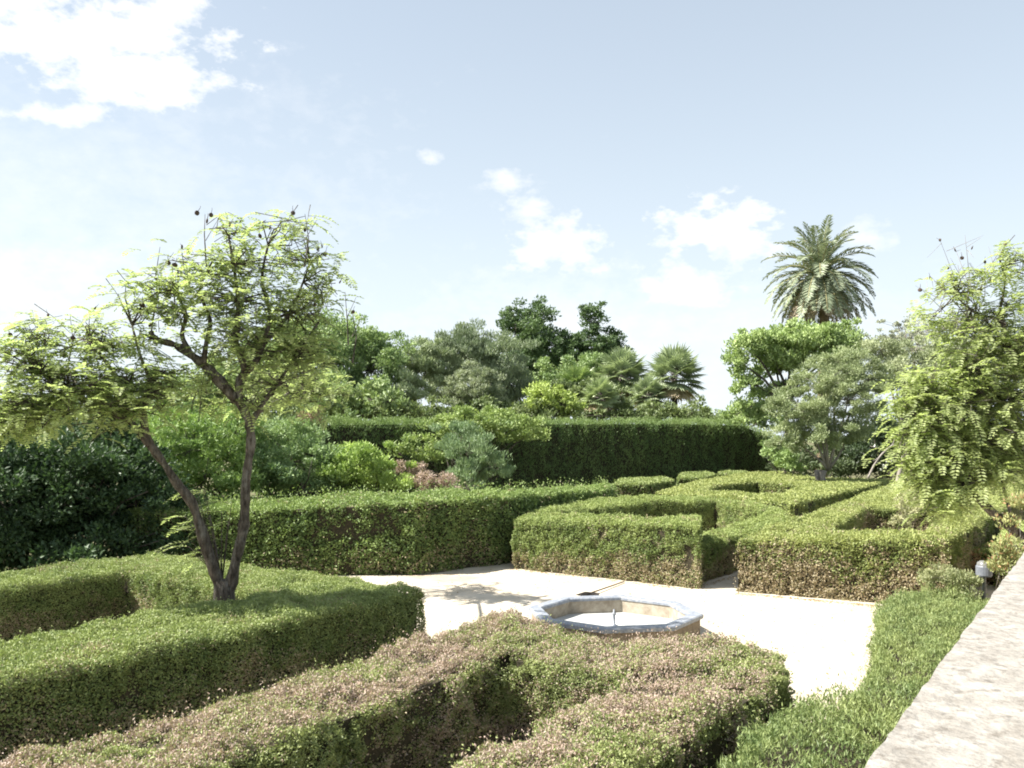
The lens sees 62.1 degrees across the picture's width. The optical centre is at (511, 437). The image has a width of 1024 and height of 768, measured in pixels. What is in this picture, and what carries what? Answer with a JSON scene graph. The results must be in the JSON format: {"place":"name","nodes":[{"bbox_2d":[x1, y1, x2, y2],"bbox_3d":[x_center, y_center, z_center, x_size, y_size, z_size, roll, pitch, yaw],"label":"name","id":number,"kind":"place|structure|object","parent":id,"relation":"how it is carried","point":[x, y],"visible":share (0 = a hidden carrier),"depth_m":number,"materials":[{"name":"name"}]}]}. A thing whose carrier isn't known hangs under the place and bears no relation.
{"place":"outdoors","nodes":[
{"label":"outdoors","id":0,"kind":"place"},
{"bbox_2d":[293,405,325,496],"bbox_3d":[-8.665,0.884,36.057,1.492,4.659,1.526,0,0,-25],"label":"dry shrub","id":1,"kind":"object","parent":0,"point":[311,417],"visible":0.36,"depth_m":35.73,"materials":[{"name":"green plant"}]},
{"bbox_2d":[0,0,1023,437],"label":"sky","id":2,"kind":"structure","parent":0,"point":[469,158],"materials":[{"name":"blue"}]},
{"bbox_2d":[9,440,1023,569],"bbox_3d":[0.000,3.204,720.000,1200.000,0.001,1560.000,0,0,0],"label":"ground","id":3,"kind":"structure","parent":0,"point":[812,444],"depth_m":70.74,"materials":[{"name":"soil"}]},
{"bbox_2d":[0,399,208,572],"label":"dense shrub","id":4,"kind":"object","parent":3,"relation":"on","point":[52,509],"visible":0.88,"depth_m":18.89,"materials":[{"name":"green plant"}]},
{"bbox_2d":[4,358,329,478],"bbox_3d":[-15.367,-0.099,34.060,16.002,6.830,7.915,0,0,-15],"label":"broadleaf tree","id":5,"kind":"object","parent":3,"relation":"on","point":[213,396],"visible":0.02,"depth_m":35.12,"materials":[{"name":"green plant"}]},
{"bbox_2d":[106,397,267,500],"bbox_3d":[-10.338,0.920,25.827,6.359,4.615,4.246,0,0,23],"label":"leafy shrub","id":6,"kind":"object","parent":3,"relation":"on","point":[196,454],"visible":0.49,"depth_m":24.92,"materials":[{"name":"green plant"}]},
{"bbox_2d":[216,415,353,499],"bbox_3d":[-7.407,1.236,27.202,4.327,3.980,3.756,0,0,41],"label":"leafy shrub","id":7,"kind":"object","parent":3,"relation":"on","point":[277,457],"visible":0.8,"depth_m":26.65,"materials":[{"name":"green plant"}]},
{"bbox_2d":[209,307,418,420],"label":"broadleaf tree","id":8,"kind":"object","parent":3,"relation":"on","point":[375,351],"visible":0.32,"depth_m":59.05,"materials":[{"name":"green plant"}]},
{"bbox_2d":[312,375,413,420],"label":"broadleaf tree","id":9,"kind":"object","parent":3,"relation":"on","point":[374,392],"visible":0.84,"depth_m":54.28,"materials":[{"name":"green plant"}]},
{"bbox_2d":[109,475,620,575],"bbox_3d":[-1.566,2.146,24.240,18.274,2.176,6.985,0,0,-36],"label":"tall box hedge","id":10,"kind":"object","parent":3,"relation":"on","point":[398,532],"visible":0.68,"depth_m":19.90,"materials":[{"name":"green plant"}]},
{"bbox_2d":[315,440,418,494],"bbox_3d":[-4.772,1.626,27.277,3.619,3.192,3.122,0,0,0],"label":"leafy shrub","id":11,"kind":"object","parent":3,"relation":"on","point":[367,463],"visible":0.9,"depth_m":26.50,"materials":[{"name":"green plant"}]},
{"bbox_2d":[369,335,451,406],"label":"olive tree","id":12,"kind":"object","parent":3,"relation":"on","point":[424,361],"visible":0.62,"depth_m":60.66,"materials":[{"name":"green plant"}]},
{"bbox_2d":[393,459,462,491],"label":"dry shrub","id":13,"kind":"object","parent":3,"relation":"on","point":[426,476],"visible":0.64,"depth_m":26.61,"materials":[{"name":"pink plant"}]},
{"bbox_2d":[385,404,551,490],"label":"climbing vine","id":14,"kind":"object","parent":3,"relation":"on","point":[495,421],"visible":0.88,"depth_m":42.36,"materials":[{"name":"green plant"}]},
{"bbox_2d":[428,419,515,489],"bbox_3d":[-1.607,1.221,33.062,3.409,4.005,2.679,0,0,31],"label":"feathery shrub","id":15,"kind":"object","parent":3,"relation":"on","point":[451,443],"visible":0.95,"depth_m":32.80,"materials":[{"name":"green plant"}]},
{"bbox_2d":[438,360,509,408],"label":"olive tree","id":16,"kind":"object","parent":3,"relation":"on","point":[479,382],"visible":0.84,"depth_m":57.26,"materials":[{"name":"green plant"}]},
{"bbox_2d":[408,317,540,407],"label":"olive tree","id":17,"kind":"object","parent":3,"relation":"on","point":[463,342],"visible":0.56,"depth_m":62.55,"materials":[{"name":"green plant"}]},
{"bbox_2d":[290,375,716,424],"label":"dense shrub","id":18,"kind":"object","parent":3,"relation":"on","point":[626,406],"visible":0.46,"depth_m":59.90,"materials":[{"name":"green plant"}]},
{"bbox_2d":[274,405,774,498],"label":"cypress hedge","id":19,"kind":"object","parent":3,"relation":"on","point":[584,449],"visible":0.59,"depth_m":52.15,"materials":[{"name":"green plant"}]},
{"bbox_2d":[495,294,573,400],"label":"dark tree","id":20,"kind":"object","parent":3,"relation":"on","point":[532,327],"visible":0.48,"depth_m":73.50,"materials":[{"name":"green plant"}]},
{"bbox_2d":[521,379,587,419],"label":"yellow tree","id":21,"kind":"object","parent":3,"relation":"on","point":[540,389],"visible":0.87,"depth_m":55.47,"materials":[{"name":"green plant"}]},
{"bbox_2d":[526,351,622,417],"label":"broadleaf tree","id":22,"kind":"object","parent":3,"relation":"on","point":[567,360],"visible":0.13,"depth_m":68.92,"materials":[{"name":"green plant"}]},
{"bbox_2d":[554,362,598,400],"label":"fan palm","id":23,"kind":"object","parent":3,"relation":"on","point":[576,373],"visible":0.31,"depth_m":65.34,"materials":[{"name":"green plant"}]},
{"bbox_2d":[550,300,633,381],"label":"dark tree","id":24,"kind":"object","parent":3,"relation":"on","point":[599,342],"visible":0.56,"depth_m":73.92,"materials":[{"name":"green plant"}]},
{"bbox_2d":[580,374,621,421],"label":"fan palm","id":25,"kind":"object","parent":3,"relation":"on","point":[599,387],"visible":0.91,"depth_m":60.46,"materials":[{"name":"green plant"}]},
{"bbox_2d":[592,346,648,419],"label":"fan palm","id":26,"kind":"object","parent":3,"relation":"on","point":[621,364],"visible":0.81,"depth_m":67.07,"materials":[{"name":"green plant"}]},
{"bbox_2d":[613,475,674,496],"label":"box hedge","id":27,"kind":"object","parent":3,"relation":"on","point":[637,486],"visible":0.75,"depth_m":42.41,"materials":[{"name":"green plant"}]},
{"bbox_2d":[624,373,669,409],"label":"fan palm","id":28,"kind":"object","parent":3,"relation":"on","point":[647,384],"visible":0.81,"depth_m":63.50,"materials":[{"name":"green plant"}]},
{"bbox_2d":[644,342,706,407],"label":"fan palm","id":29,"kind":"object","parent":3,"relation":"on","point":[675,362],"visible":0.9,"depth_m":65.06,"materials":[{"name":"green plant"}]},
{"bbox_2d":[676,470,715,485],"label":"box hedge","id":30,"kind":"object","parent":3,"relation":"on","point":[686,477],"visible":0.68,"depth_m":49.45,"materials":[{"name":"green plant"}]},
{"bbox_2d":[716,468,746,476],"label":"box hedge","id":31,"kind":"object","parent":3,"relation":"on","point":[724,472],"visible":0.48,"depth_m":54.91,"materials":[{"name":"green plant"}]},
{"bbox_2d":[684,399,783,429],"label":"broadleaf tree","id":32,"kind":"object","parent":3,"relation":"on","point":[761,422],"visible":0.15,"depth_m":72.48,"materials":[{"name":"green plant"}]},
{"bbox_2d":[654,470,893,516],"bbox_3d":[13.133,2.587,40.852,8.775,1.338,27.077,0,0,29],"label":"box hedge","id":33,"kind":"object","parent":3,"relation":"on","point":[794,494],"visible":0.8,"depth_m":36.33,"materials":[{"name":"green plant"}]},
{"bbox_2d":[758,434,807,473],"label":"leafy shrub","id":34,"kind":"object","parent":3,"relation":"on","point":[781,456],"visible":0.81,"depth_m":48.22,"materials":[{"name":"green plant"}]},
{"bbox_2d":[718,316,868,471],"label":"round crown tree","id":35,"kind":"object","parent":3,"relation":"on","point":[777,350],"visible":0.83,"depth_m":55.58,"materials":[{"name":"green plant"}]},
{"bbox_2d":[760,214,878,477],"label":"date palm","id":36,"kind":"object","parent":3,"relation":"on","point":[825,296],"visible":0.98,"depth_m":60.86,"materials":[{"name":"green plant"}]},
{"bbox_2d":[759,344,904,480],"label":"olive tree","id":37,"kind":"object","parent":3,"relation":"on","point":[809,416],"visible":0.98,"depth_m":41.57,"materials":[{"name":"green plant"}]},
{"bbox_2d":[764,429,946,478],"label":"dense shrub","id":38,"kind":"object","parent":3,"relation":"on","point":[841,467],"visible":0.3,"depth_m":53.58,"materials":[{"name":"green plant"}]},
{"bbox_2d":[732,477,1023,603],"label":"box hedge","id":39,"kind":"object","parent":3,"relation":"on","point":[855,550],"visible":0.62,"depth_m":17.19,"materials":[{"name":"green plant"}]},
{"bbox_2d":[834,406,1023,479],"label":"dense shrub","id":40,"kind":"object","parent":3,"relation":"on","point":[861,448],"visible":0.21,"depth_m":51.94,"materials":[{"name":"green plant"}]},
{"bbox_2d":[864,305,996,381],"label":"bare tree","id":41,"kind":"object","parent":3,"relation":"on","point":[903,334],"visible":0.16,"depth_m":57.76,"materials":[{"name":"green plant"}]},
{"bbox_2d":[845,472,1022,500],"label":"box hedge","id":42,"kind":"object","parent":3,"relation":"on","point":[882,493],"visible":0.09,"depth_m":31.33,"materials":[{"name":"green plant"}]},
{"bbox_2d":[854,326,1019,480],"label":"olive tree","id":43,"kind":"object","parent":3,"relation":"on","point":[896,352],"visible":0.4,"depth_m":49.61,"materials":[{"name":"green plant"}]},
{"bbox_2d":[861,235,1023,544],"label":"leaning tree","id":44,"kind":"object","parent":3,"relation":"on","point":[956,411],"visible":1,"depth_m":14.71,"materials":[{"name":"green plant"}]},
{"bbox_2d":[865,553,1023,767],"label":"stone wall","id":45,"kind":"structure","parent":3,"relation":"on","point":[965,709],"depth_m":3.19,"materials":[{"name":"beige stone"}]},
{"bbox_2d":[332,561,994,756],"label":"sand path","id":46,"kind":"structure","parent":0,"point":[817,650],"depth_m":15.95,"materials":[{"name":"white sand"}]},
{"bbox_2d":[0,204,364,601],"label":"jacaranda tree","id":47,"kind":"object","parent":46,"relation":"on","point":[121,388],"visible":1,"depth_m":11.60,"materials":[{"name":"green plant"}]},
{"bbox_2d":[0,551,428,766],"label":"box hedge","id":48,"kind":"object","parent":46,"relation":"on","point":[89,646],"visible":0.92,"depth_m":10.41,"materials":[{"name":"green plant"}]},
{"bbox_2d":[0,604,797,767],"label":"dry hedge","id":49,"kind":"object","parent":46,"relation":"on","point":[550,696],"visible":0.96,"depth_m":7.54,"materials":[{"name":"green plant"}]},
{"bbox_2d":[576,581,624,595],"bbox_3d":[1.876,3.155,17.949,0.504,0.064,1.991,0,0,22],"label":"garden broom","id":50,"kind":"object","parent":46,"relation":"on","point":[592,593],"visible":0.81,"depth_m":17.25,"materials":[{"name":"brown wood"}]},
{"bbox_2d":[528,595,703,641],"bbox_3d":[1.649,2.985,13.738,2.615,0.430,2.615,0,0,-10],"label":"fountain","id":51,"kind":"object","parent":46,"relation":"on","point":[624,615],"visible":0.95,"depth_m":14.24,"materials":[{"name":"beige stone"}]},
{"bbox_2d":[420,569,874,694],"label":"fallen leaves","id":52,"kind":"object","parent":46,"relation":"on","point":[718,580],"visible":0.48,"depth_m":17.20,"materials":[{"name":"brown plant"}]},
{"bbox_2d":[509,493,789,588],"bbox_3d":[4.383,2.469,24.063,6.640,1.503,10.666,0,0,36],"label":"box hedge","id":53,"kind":"object","parent":46,"relation":"on","point":[680,540],"visible":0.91,"depth_m":19.87,"materials":[{"name":"green plant"}]},
{"bbox_2d":[689,582,989,767],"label":"rosemary hedge","id":54,"kind":"object","parent":46,"relation":"on","point":[915,637],"visible":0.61,"depth_m":7.24,"materials":[{"name":"green plant"}]},
{"bbox_2d":[887,489,927,527],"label":"pale shrub","id":55,"kind":"object","parent":46,"relation":"on","point":[902,509],"visible":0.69,"depth_m":19.46,"materials":[{"name":"green plant"}]},
{"bbox_2d":[916,560,987,598],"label":"weed clump","id":56,"kind":"object","parent":46,"relation":"on","point":[962,576],"visible":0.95,"depth_m":12.59,"materials":[{"name":"green plant"}]},
{"bbox_2d":[969,539,996,584],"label":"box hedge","id":57,"kind":"object","parent":46,"relation":"on","point":[981,552],"visible":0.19,"depth_m":18.53,"materials":[{"name":"green plant"}]},
{"bbox_2d":[975,560,992,599],"bbox_3d":[6.886,2.493,12.400,0.220,1.414,0.220,0,0,0],"label":"garden light","id":58,"kind":"object","parent":46,"relation":"on","point":[982,570],"visible":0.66,"depth_m":12.35,"materials":[{"name":"grey metal"}]},
{"bbox_2d":[983,490,1023,590],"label":"weed clump","id":59,"kind":"object","parent":46,"relation":"on","point":[1009,552],"visible":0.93,"depth_m":8.43,"materials":[{"name":"green plant"}]},
{"bbox_2d":[992,519,1023,588],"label":"shrub","id":60,"kind":"object","parent":46,"relation":"on","point":[1005,531],"visible":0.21,"depth_m":18.38,"materials":[{"name":"green plant"}]},
{"bbox_2d":[867,441,904,477],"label":"bare branch","id":61,"kind":"object","parent":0,"point":[875,462],"visible":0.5,"depth_m":35.98,"materials":[{"name":"brown plant"}]}
]}

